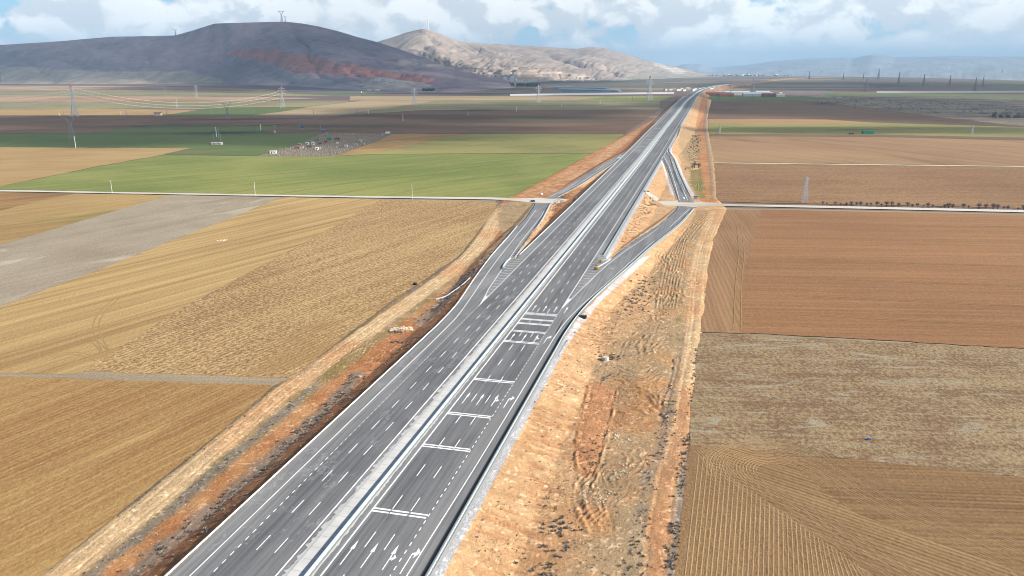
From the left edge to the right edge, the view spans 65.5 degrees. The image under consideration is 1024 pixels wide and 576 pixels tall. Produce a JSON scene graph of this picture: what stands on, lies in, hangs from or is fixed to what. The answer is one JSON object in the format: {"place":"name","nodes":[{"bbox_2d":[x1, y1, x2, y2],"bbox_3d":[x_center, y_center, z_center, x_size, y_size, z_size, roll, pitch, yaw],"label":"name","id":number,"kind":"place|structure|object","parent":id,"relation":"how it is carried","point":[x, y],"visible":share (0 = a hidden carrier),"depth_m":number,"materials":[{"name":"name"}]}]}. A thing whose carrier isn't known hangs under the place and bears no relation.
{"place":"outdoors","nodes":[
{"label":"outdoors","id":0,"kind":"place"},
{"bbox_2d":[0,192,73,210],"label":"field","id":1,"kind":"structure","parent":0,"point":[8,200],"depth_m":545.33,"materials":[{"name":"soil"}]},
{"bbox_2d":[0,194,168,243],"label":"field","id":2,"kind":"structure","parent":0,"point":[26,220],"depth_m":491.97,"materials":[{"name":"brown plant"}]},
{"bbox_2d":[0,147,187,185],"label":"field","id":3,"kind":"structure","parent":0,"point":[19,164],"depth_m":781.36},
{"bbox_2d":[0,109,193,114],"bbox_3d":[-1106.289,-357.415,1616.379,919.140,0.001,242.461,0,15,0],"label":"field","id":4,"kind":"structure","parent":0,"point":[79,112],"depth_m":1634.73,"materials":[{"name":"soil"}]},
{"bbox_2d":[0,116,220,132],"bbox_3d":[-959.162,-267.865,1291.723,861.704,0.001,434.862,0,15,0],"label":"field","id":5,"kind":"structure","parent":0,"point":[43,124],"depth_m":1302.09,"materials":[{"name":"soil"}]},
{"bbox_2d":[65,84,78,116],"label":"lattice pylon","id":6,"kind":"object","parent":5,"relation":"on","point":[72,98],"visible":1,"depth_m":1445.93,"materials":[{"name":"metal"}]},
{"bbox_2d":[0,376,274,575],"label":"field","id":7,"kind":"structure","parent":0,"point":[161,430],"depth_m":186.68,"materials":[{"name":"soil"}]},
{"bbox_2d":[0,195,280,305],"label":"field","id":8,"kind":"structure","parent":0,"point":[33,264],"depth_m":411.45,"materials":[{"name":"soil"}]},
{"bbox_2d":[0,371,288,384],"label":"dirt track","id":9,"kind":"structure","parent":0,"point":[163,377],"depth_m":227.83,"materials":[{"name":"dirt"},{"name":"gravel"}]},
{"bbox_2d":[0,86,290,92],"bbox_3d":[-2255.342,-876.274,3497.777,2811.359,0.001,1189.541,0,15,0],"label":"field","id":10,"kind":"structure","parent":0,"point":[78,88],"depth_m":3345.22,"materials":[{"name":"soil"}]},
{"bbox_2d":[0,96,310,101],"bbox_3d":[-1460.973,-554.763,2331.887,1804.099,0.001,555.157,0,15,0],"label":"field","id":11,"kind":"structure","parent":0,"point":[92,98],"depth_m":2341.97,"materials":[{"name":"soil"}]},
{"bbox_2d":[0,134,320,155],"bbox_3d":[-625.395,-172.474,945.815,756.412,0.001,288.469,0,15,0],"label":"field","id":12,"kind":"structure","parent":0,"point":[240,144],"depth_m":963.26,"materials":[{"name":"plant"}]},
{"bbox_2d":[61,113,76,140],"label":"lattice pylon","id":13,"kind":"object","parent":12,"relation":"on","point":[71,128],"visible":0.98,"depth_m":970.27,"materials":[{"name":"metal"}]},
{"bbox_2d":[211,142,222,144],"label":"pump house","id":14,"kind":"structure","parent":12,"relation":"on","point":[216,143],"depth_m":920.72,"materials":[{"name":"white paint"}]},
{"bbox_2d":[0,91,326,96],"bbox_3d":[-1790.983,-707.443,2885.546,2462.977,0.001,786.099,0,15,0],"label":"field","id":15,"kind":"structure","parent":0,"point":[88,93],"depth_m":2810.17,"materials":[{"name":"soil"}]},
{"bbox_2d":[0,100,347,109],"bbox_3d":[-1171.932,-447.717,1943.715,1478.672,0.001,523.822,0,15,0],"label":"field","id":16,"kind":"structure","parent":0,"point":[113,105],"depth_m":1951.77,"materials":[{"name":"soil"}]},
{"bbox_2d":[92,126,279,132],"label":"field","id":17,"kind":"structure","parent":0,"point":[197,129],"depth_m":1152.51,"materials":[{"name":"plant"}]},
{"bbox_2d":[0,197,378,373],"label":"field","id":18,"kind":"structure","parent":0,"point":[152,287],"depth_m":322.76,"materials":[{"name":"brown plant"}]},
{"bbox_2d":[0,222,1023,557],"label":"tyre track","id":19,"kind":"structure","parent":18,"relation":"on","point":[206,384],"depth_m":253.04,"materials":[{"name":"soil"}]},
{"bbox_2d":[165,107,304,114],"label":"field","id":20,"kind":"structure","parent":0,"point":[231,111],"depth_m":1634.61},
{"bbox_2d":[278,86,284,107],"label":"lattice pylon","id":21,"kind":"object","parent":20,"relation":"on","point":[281,97],"visible":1,"depth_m":1770.12,"materials":[{"name":"metal"}]},
{"bbox_2d":[158,116,332,125],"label":"field","id":22,"kind":"structure","parent":0,"point":[248,120],"depth_m":1352.08,"materials":[{"name":"soil"}]},
{"bbox_2d":[3,196,495,368],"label":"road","id":23,"kind":"structure","parent":0,"point":[492,201],"depth_m":533.40,"materials":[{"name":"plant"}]},
{"bbox_2d":[0,22,525,91],"bbox_3d":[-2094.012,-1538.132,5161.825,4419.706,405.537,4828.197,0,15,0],"label":"hill","id":24,"kind":"structure","parent":0,"point":[279,54],"depth_m":4992.28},
{"bbox_2d":[0,190,568,202],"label":"country road","id":25,"kind":"structure","parent":0,"point":[545,200],"depth_m":547.29,"materials":[{"name":"asphalt"}]},
{"bbox_2d":[85,200,497,377],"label":"field","id":26,"kind":"structure","parent":0,"point":[295,311],"depth_m":307.28,"materials":[{"name":"brown soil"}]},
{"bbox_2d":[0,154,588,197],"bbox_3d":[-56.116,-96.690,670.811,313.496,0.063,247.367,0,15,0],"label":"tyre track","id":27,"kind":"structure","parent":0,"point":[419,179],"depth_m":627.65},
{"bbox_2d":[259,133,389,155],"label":"cemetery","id":28,"kind":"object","parent":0,"point":[368,138],"depth_m":925.37,"materials":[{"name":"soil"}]},
{"bbox_2d":[264,133,386,155],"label":"gravestones","id":29,"kind":"object","parent":28,"relation":"on","point":[332,142],"visible":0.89,"depth_m":948.37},
{"bbox_2d":[260,101,430,114],"bbox_3d":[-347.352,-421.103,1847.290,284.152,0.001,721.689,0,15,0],"label":"field","id":30,"kind":"structure","parent":0,"point":[345,108],"depth_m":1757.09,"materials":[{"name":"soil"}]},
{"bbox_2d":[145,91,589,92],"bbox_3d":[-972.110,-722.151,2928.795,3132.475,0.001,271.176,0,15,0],"label":"railway bed","id":31,"kind":"object","parent":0,"point":[353,92],"visible":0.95,"depth_m":2834.99,"materials":[{"name":"gravel"}]},
{"bbox_2d":[553,91,608,91],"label":"passenger train","id":32,"kind":"object","parent":31,"relation":"on","point":[580,91],"visible":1,"depth_m":2876.56,"materials":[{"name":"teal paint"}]},
{"bbox_2d":[336,134,469,155],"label":"field","id":33,"kind":"structure","parent":0,"point":[392,141],"depth_m":956.95,"materials":[{"name":"soil"}]},
{"bbox_2d":[264,109,658,132],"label":"field","id":34,"kind":"structure","parent":0,"point":[531,121],"depth_m":1301.82,"materials":[{"name":"soil"}]},
{"bbox_2d":[350,96,598,100],"bbox_3d":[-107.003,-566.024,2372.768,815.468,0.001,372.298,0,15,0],"label":"field","id":35,"kind":"structure","parent":0,"point":[363,98],"depth_m":2423.07,"materials":[{"name":"soil"}]},
{"bbox_2d":[341,134,623,155],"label":"field","id":36,"kind":"structure","parent":0,"point":[528,143],"depth_m":925.50,"materials":[{"name":"plant"}]},
{"bbox_2d":[441,203,548,322],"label":"ramp road","id":37,"kind":"structure","parent":0,"point":[497,267],"depth_m":352.82,"materials":[{"name":"asphalt"}]},
{"bbox_2d":[509,203,534,234],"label":"drain channel","id":38,"kind":"object","parent":37,"relation":"on","point":[525,218],"visible":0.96,"depth_m":461.62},
{"bbox_2d":[515,203,552,257],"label":"concrete verge","id":39,"kind":"structure","parent":37,"relation":"on","point":[519,251],"depth_m":440.48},
{"bbox_2d":[343,100,659,114],"bbox_3d":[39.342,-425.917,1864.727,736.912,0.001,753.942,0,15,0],"label":"field","id":40,"kind":"structure","parent":0,"point":[530,104],"depth_m":1899.42,"materials":[{"name":"soil"}]},
{"bbox_2d":[412,88,416,104],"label":"lattice pylon","id":41,"kind":"object","parent":40,"relation":"on","point":[414,93],"visible":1,"depth_m":1903.56,"materials":[{"name":"metal"}]},
{"bbox_2d":[536,85,541,101],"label":"lattice pylon","id":42,"kind":"object","parent":40,"relation":"on","point":[538,93],"visible":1,"depth_m":2073.34,"materials":[{"name":"metal"}]},
{"bbox_2d":[169,76,845,575],"bbox_3d":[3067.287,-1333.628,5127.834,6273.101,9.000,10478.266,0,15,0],"label":"road","id":43,"kind":"structure","parent":0,"point":[319,484],"depth_m":185.50,"materials":[{"name":"asphalt"}]},
{"bbox_2d":[165,226,516,575],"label":"guardrail","id":44,"kind":"object","parent":43,"relation":"on","point":[199,544],"visible":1,"depth_m":176.70,"materials":[{"name":"metal"}]},
{"bbox_2d":[190,86,713,575],"bbox_3d":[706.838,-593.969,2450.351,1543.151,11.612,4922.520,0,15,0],"label":"road marking","id":45,"kind":"object","parent":43,"relation":"on","point":[374,508],"visible":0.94,"depth_m":193.95,"materials":[{"name":"paint"}]},
{"bbox_2d":[282,98,688,575],"bbox_3d":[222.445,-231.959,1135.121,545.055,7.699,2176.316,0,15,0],"label":"barrier","id":46,"kind":"object","parent":43,"relation":"on","point":[324,526],"visible":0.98,"depth_m":190.16,"materials":[{"name":"concrete"}]},
{"bbox_2d":[287,77,804,575],"bbox_3d":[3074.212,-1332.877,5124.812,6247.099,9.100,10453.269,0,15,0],"label":"median strip","id":47,"kind":"object","parent":43,"relation":"on","point":[305,563],"visible":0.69,"depth_m":188.34,"materials":[{"name":"concrete"}]},
{"bbox_2d":[309,78,783,575],"bbox_3d":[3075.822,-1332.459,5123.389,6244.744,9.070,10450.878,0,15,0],"label":"median gutter","id":48,"kind":"object","parent":43,"relation":"on","point":[360,512],"visible":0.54,"depth_m":186.58,"materials":[{"name":"grey concrete"}]},
{"bbox_2d":[304,84,727,575],"bbox_3d":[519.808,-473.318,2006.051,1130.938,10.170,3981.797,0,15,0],"label":"guardrail","id":49,"kind":"object","parent":48,"relation":"on","point":[328,548],"visible":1,"depth_m":188.44,"materials":[{"name":"metal"}]},
{"bbox_2d":[554,215,688,351],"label":"drain channel","id":50,"kind":"object","parent":43,"relation":"on","point":[611,283],"visible":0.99,"depth_m":313.35,"materials":[{"name":"concrete"}]},
{"bbox_2d":[579,314,586,318],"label":"culvert mouth","id":51,"kind":"object","parent":50,"relation":"on","point":[582,316],"visible":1,"depth_m":273.32},
{"bbox_2d":[555,215,686,347],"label":"drain grating","id":52,"kind":"object","parent":50,"relation":"on","point":[604,286],"visible":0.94,"depth_m":299.38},
{"bbox_2d":[520,84,722,253],"bbox_3d":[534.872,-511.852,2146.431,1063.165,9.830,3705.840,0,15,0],"label":"guardrail","id":53,"kind":"object","parent":43,"relation":"on","point":[596,181],"visible":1,"depth_m":584.89,"materials":[{"name":"metal"}]},
{"bbox_2d":[604,101,694,255],"bbox_3d":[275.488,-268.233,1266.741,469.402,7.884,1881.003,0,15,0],"label":"drain channel","id":54,"kind":"object","parent":43,"relation":"on","point":[619,231],"visible":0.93,"depth_m":512.32,"materials":[{"name":"concrete"}]},
{"bbox_2d":[603,100,694,254],"bbox_3d":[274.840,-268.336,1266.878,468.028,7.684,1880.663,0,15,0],"label":"drain grating","id":55,"kind":"object","parent":54,"relation":"on","point":[638,195],"visible":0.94,"depth_m":510.63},
{"bbox_2d":[0,75,1023,332],"bbox_3d":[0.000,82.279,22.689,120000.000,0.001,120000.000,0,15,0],"label":"ground","id":56,"kind":"structure","parent":0,"point":[844,85],"depth_m":3203.44,"materials":[{"name":"soil"}]},
{"bbox_2d":[291,90,361,92],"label":"retaining wall","id":57,"kind":"structure","parent":56,"relation":"on","point":[324,91],"depth_m":2961.80,"materials":[{"name":"concrete"}]},
{"bbox_2d":[371,78,396,82],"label":"stone crusher","id":58,"kind":"object","parent":56,"relation":"on","point":[373,80],"visible":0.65,"depth_m":3584.40,"materials":[{"name":"metal"}]},
{"bbox_2d":[42,96,726,575],"bbox_3d":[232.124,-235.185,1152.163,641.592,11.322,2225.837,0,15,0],"label":"earthworks","id":59,"kind":"structure","parent":56,"relation":"on","point":[668,360],"depth_m":195.51,"materials":[{"name":"soil"}]},
{"bbox_2d":[51,135,700,575],"bbox_3d":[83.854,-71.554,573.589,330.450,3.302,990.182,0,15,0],"label":"dry weeds","id":60,"kind":"object","parent":59,"relation":"on","point":[317,419],"visible":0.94,"depth_m":180.84,"materials":[{"name":"plant"}]},
{"bbox_2d":[96,169,701,575],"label":"loose stones","id":61,"kind":"object","parent":59,"relation":"on","point":[617,436],"visible":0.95,"depth_m":173.37,"materials":[{"name":"stone"}]},
{"bbox_2d":[435,277,469,299],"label":"drain pipe","id":62,"kind":"object","parent":59,"relation":"on","point":[453,290],"visible":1,"depth_m":310.24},
{"bbox_2d":[420,338,564,575],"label":"drain channel","id":63,"kind":"object","parent":59,"relation":"on","point":[446,547],"visible":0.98,"depth_m":165.34,"materials":[{"name":"concrete"}]},
{"bbox_2d":[421,337,560,575],"bbox_3d":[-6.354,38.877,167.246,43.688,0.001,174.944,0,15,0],"label":"guardrail","id":64,"kind":"object","parent":63,"relation":"on","point":[429,563],"visible":1,"depth_m":166.64,"materials":[{"name":"metal"}]},
{"bbox_2d":[513,203,550,256],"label":"drain channel","id":65,"kind":"object","parent":59,"relation":"on","point":[533,229],"visible":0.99,"depth_m":437.67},
{"bbox_2d":[557,161,615,196],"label":"drain channel","id":66,"kind":"object","parent":59,"relation":"on","point":[586,180],"visible":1,"depth_m":620.39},
{"bbox_2d":[557,161,616,197],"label":"concrete verge","id":67,"kind":"structure","parent":59,"relation":"on","point":[588,179],"depth_m":622.73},
{"bbox_2d":[602,356,608,360],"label":"concrete ring","id":68,"kind":"object","parent":59,"relation":"on","point":[605,358],"visible":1,"depth_m":239.27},
{"bbox_2d":[604,148,667,253],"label":"guardrail","id":69,"kind":"object","parent":59,"relation":"on","point":[632,207],"visible":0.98,"depth_m":479.09,"materials":[{"name":"metal"}]},
{"bbox_2d":[611,206,677,258],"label":"drain channel","id":70,"kind":"object","parent":59,"relation":"on","point":[644,233],"visible":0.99,"depth_m":409.04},
{"bbox_2d":[608,209,693,286],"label":"concrete verge","id":71,"kind":"structure","parent":59,"relation":"on","point":[652,247],"depth_m":376.50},
{"bbox_2d":[427,217,685,575],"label":"guardrail","id":72,"kind":"object","parent":71,"relation":"on","point":[521,410],"visible":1,"depth_m":190.59,"materials":[{"name":"metal"}]},
{"bbox_2d":[669,147,688,190],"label":"drain channel","id":73,"kind":"object","parent":59,"relation":"on","point":[678,169],"visible":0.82,"depth_m":677.56,"materials":[{"name":"concrete"}]},
{"bbox_2d":[668,149,687,191],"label":"drain grating","id":74,"kind":"object","parent":73,"relation":"on","point":[678,171],"visible":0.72,"depth_m":665.10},
{"bbox_2d":[389,326,412,331],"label":"stone heap","id":75,"kind":"object","parent":56,"relation":"on","point":[408,328],"visible":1,"depth_m":266.96,"materials":[{"name":"stone"}]},
{"bbox_2d":[510,92,673,95],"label":"retaining wall","id":76,"kind":"structure","parent":56,"relation":"on","point":[591,93],"depth_m":2677.33,"materials":[{"name":"concrete"}]},
{"bbox_2d":[422,74,787,90],"bbox_3d":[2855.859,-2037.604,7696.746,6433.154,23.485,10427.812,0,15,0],"label":"conifer wood","id":77,"kind":"object","parent":56,"relation":"on","point":[512,84],"visible":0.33,"depth_m":3943.34,"materials":[{"name":"green plant"}]},
{"bbox_2d":[645,191,657,200],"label":"concrete apron","id":78,"kind":"object","parent":56,"relation":"on","point":[651,195],"visible":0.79,"depth_m":538.09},
{"bbox_2d":[730,91,749,94],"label":"farm shed","id":79,"kind":"structure","parent":56,"relation":"on","point":[737,92],"depth_m":2665.73,"materials":[{"name":"metal"}]},
{"bbox_2d":[742,92,772,95],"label":"farm shed","id":80,"kind":"structure","parent":56,"relation":"on","point":[751,93],"depth_m":2519.83,"materials":[{"name":"metal"}]},
{"bbox_2d":[782,91,832,92],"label":"retaining wall","id":81,"kind":"structure","parent":56,"relation":"on","point":[804,92],"depth_m":2879.02,"materials":[{"name":"concrete"}]},
{"bbox_2d":[876,91,1023,92],"bbox_3d":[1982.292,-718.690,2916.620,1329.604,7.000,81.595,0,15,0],"label":"retaining wall","id":82,"kind":"structure","parent":56,"relation":"on","point":[949,91],"depth_m":2899.47,"materials":[{"name":"concrete"}]},
{"bbox_2d":[0,0,1023,66],"label":"sky","id":83,"kind":"structure","parent":0,"point":[714,33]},
{"bbox_2d":[378,29,726,81],"bbox_3d":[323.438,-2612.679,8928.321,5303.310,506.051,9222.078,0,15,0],"label":"hill","id":84,"kind":"structure","parent":0,"point":[527,63],"depth_m":7800.68,"materials":[{"name":"stone"}]},
{"bbox_2d":[545,151,626,197],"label":"ramp road","id":85,"kind":"structure","parent":0,"point":[585,176],"depth_m":633.42,"materials":[{"name":"asphalt"}]},
{"bbox_2d":[556,206,695,340],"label":"ramp road","id":86,"kind":"structure","parent":0,"point":[605,275],"depth_m":347.39,"materials":[{"name":"asphalt"}]},
{"bbox_2d":[599,255,606,265],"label":"direction sign","id":87,"kind":"object","parent":86,"relation":"on","point":[602,256],"visible":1,"depth_m":342.22,"materials":[{"name":"metal"}]},
{"bbox_2d":[609,207,676,259],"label":"kerb","id":88,"kind":"structure","parent":86,"relation":"on","point":[642,234],"depth_m":409.78,"materials":[{"name":"concrete"}]},
{"bbox_2d":[581,96,673,100],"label":"field","id":89,"kind":"structure","parent":0,"point":[644,98],"depth_m":2342.46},
{"bbox_2d":[646,75,652,99],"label":"lattice pylon","id":90,"kind":"object","parent":89,"relation":"on","point":[649,88],"visible":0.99,"depth_m":2201.51,"materials":[{"name":"metal"}]},
{"bbox_2d":[664,150,693,201],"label":"ramp road","id":91,"kind":"structure","parent":0,"point":[681,193],"depth_m":618.89,"materials":[{"name":"asphalt"}]},
{"bbox_2d":[663,158,677,199],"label":"drain channel","id":92,"kind":"object","parent":91,"relation":"on","point":[671,180],"visible":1,"depth_m":622.21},
{"bbox_2d":[700,210,760,333],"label":"field","id":93,"kind":"structure","parent":0,"point":[718,313],"depth_m":347.64,"materials":[{"name":"soil"}]},
{"bbox_2d":[708,96,834,100],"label":"field","id":94,"kind":"structure","parent":0,"point":[734,98],"depth_m":2339.32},
{"bbox_2d":[719,93,733,96],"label":"farm shed","id":95,"kind":"structure","parent":94,"relation":"on","point":[726,94],"depth_m":2499.81,"materials":[{"name":"grey metal"}]},
{"bbox_2d":[761,93,775,96],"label":"farm shed","id":96,"kind":"structure","parent":94,"relation":"on","point":[768,94],"depth_m":2455.43,"materials":[{"name":"grey metal"}]},
{"bbox_2d":[699,76,861,98],"bbox_3d":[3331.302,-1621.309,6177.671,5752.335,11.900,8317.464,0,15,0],"label":"embankment","id":97,"kind":"structure","parent":0,"point":[707,96],"depth_m":3955.99,"materials":[{"name":"soil"}]},
{"bbox_2d":[706,92,725,95],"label":"farm shed","id":98,"kind":"structure","parent":97,"relation":"on","point":[713,93],"depth_m":2565.67,"materials":[{"name":"grey metal"}]},
{"bbox_2d":[708,119,874,123],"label":"field","id":99,"kind":"structure","parent":0,"point":[816,121],"depth_m":1324.33,"materials":[{"name":"soil"}]},
{"bbox_2d":[657,201,1023,211],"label":"country road","id":100,"kind":"structure","parent":0,"point":[678,203],"depth_m":507.63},
{"bbox_2d":[672,440,1023,575],"bbox_3d":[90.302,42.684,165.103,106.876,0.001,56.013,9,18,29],"label":"field","id":101,"kind":"structure","parent":0,"point":[994,502],"depth_m":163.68,"materials":[{"name":"soil"}]},
{"bbox_2d":[675,54,1023,80],"bbox_3d":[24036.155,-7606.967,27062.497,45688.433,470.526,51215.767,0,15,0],"label":"mountain","id":102,"kind":"structure","parent":0,"point":[974,67],"depth_m":11082.76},
{"bbox_2d":[689,333,1023,476],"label":"field","id":103,"kind":"structure","parent":0,"point":[943,406],"depth_m":211.53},
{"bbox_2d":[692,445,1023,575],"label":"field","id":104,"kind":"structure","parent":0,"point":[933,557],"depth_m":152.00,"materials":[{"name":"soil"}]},
{"bbox_2d":[704,208,1023,557],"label":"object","id":105,"kind":"structure","parent":0,"point":[789,336],"depth_m":263.70,"materials":[{"name":"soil"}]},
{"bbox_2d":[707,101,1023,126],"bbox_3d":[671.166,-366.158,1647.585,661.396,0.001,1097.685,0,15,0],"label":"field","id":106,"kind":"structure","parent":0,"point":[810,110],"depth_m":1559.65,"materials":[{"name":"soil"}]},
{"bbox_2d":[707,122,1023,137],"bbox_3d":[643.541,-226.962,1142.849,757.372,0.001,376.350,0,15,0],"label":"field","id":107,"kind":"structure","parent":0,"point":[876,128],"depth_m":1150.72,"materials":[{"name":"plant"}]},
{"bbox_2d":[861,130,873,133],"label":"green shed","id":108,"kind":"structure","parent":107,"relation":"on","point":[867,132],"depth_m":1068.40,"materials":[{"name":"paint"}]},
{"bbox_2d":[709,134,1023,140],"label":"field","id":109,"kind":"structure","parent":0,"point":[893,136],"depth_m":1032.34,"materials":[{"name":"soil"}]},
{"bbox_2d":[710,136,1023,165],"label":"field","id":110,"kind":"structure","parent":0,"point":[842,150],"depth_m":856.14,"materials":[{"name":"soil"}]},
{"bbox_2d":[714,163,1023,207],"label":"field","id":111,"kind":"structure","parent":0,"point":[958,186],"depth_m":605.29,"materials":[{"name":"soil"}]},
{"bbox_2d":[800,177,808,202],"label":"lattice pylon","id":112,"kind":"object","parent":111,"relation":"on","point":[805,183],"visible":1,"depth_m":521.97,"materials":[{"name":"metal"}]},
{"bbox_2d":[739,210,1023,347],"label":"field","id":113,"kind":"structure","parent":0,"point":[776,281],"depth_m":335.97,"materials":[{"name":"soil"}]},
{"bbox_2d":[748,163,1023,166],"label":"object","id":114,"kind":"structure","parent":0,"point":[879,164],"depth_m":731.34,"materials":[{"name":"brown soil"}]},
{"bbox_2d":[792,95,1023,125],"bbox_3d":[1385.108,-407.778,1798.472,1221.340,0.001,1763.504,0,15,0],"label":"field","id":115,"kind":"structure","parent":0,"point":[916,104],"depth_m":1896.61,"materials":[{"name":"soil"}]},
{"bbox_2d":[817,95,1023,117],"bbox_3d":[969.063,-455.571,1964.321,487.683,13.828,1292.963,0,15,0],"label":"scrub","id":116,"kind":"object","parent":115,"relation":"on","point":[1008,115],"visible":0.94,"depth_m":1660.75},
{"bbox_2d":[824,93,1023,97],"bbox_3d":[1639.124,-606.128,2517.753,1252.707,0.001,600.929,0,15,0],"label":"field","id":117,"kind":"structure","parent":0,"point":[967,95],"depth_m":2598.89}
]}

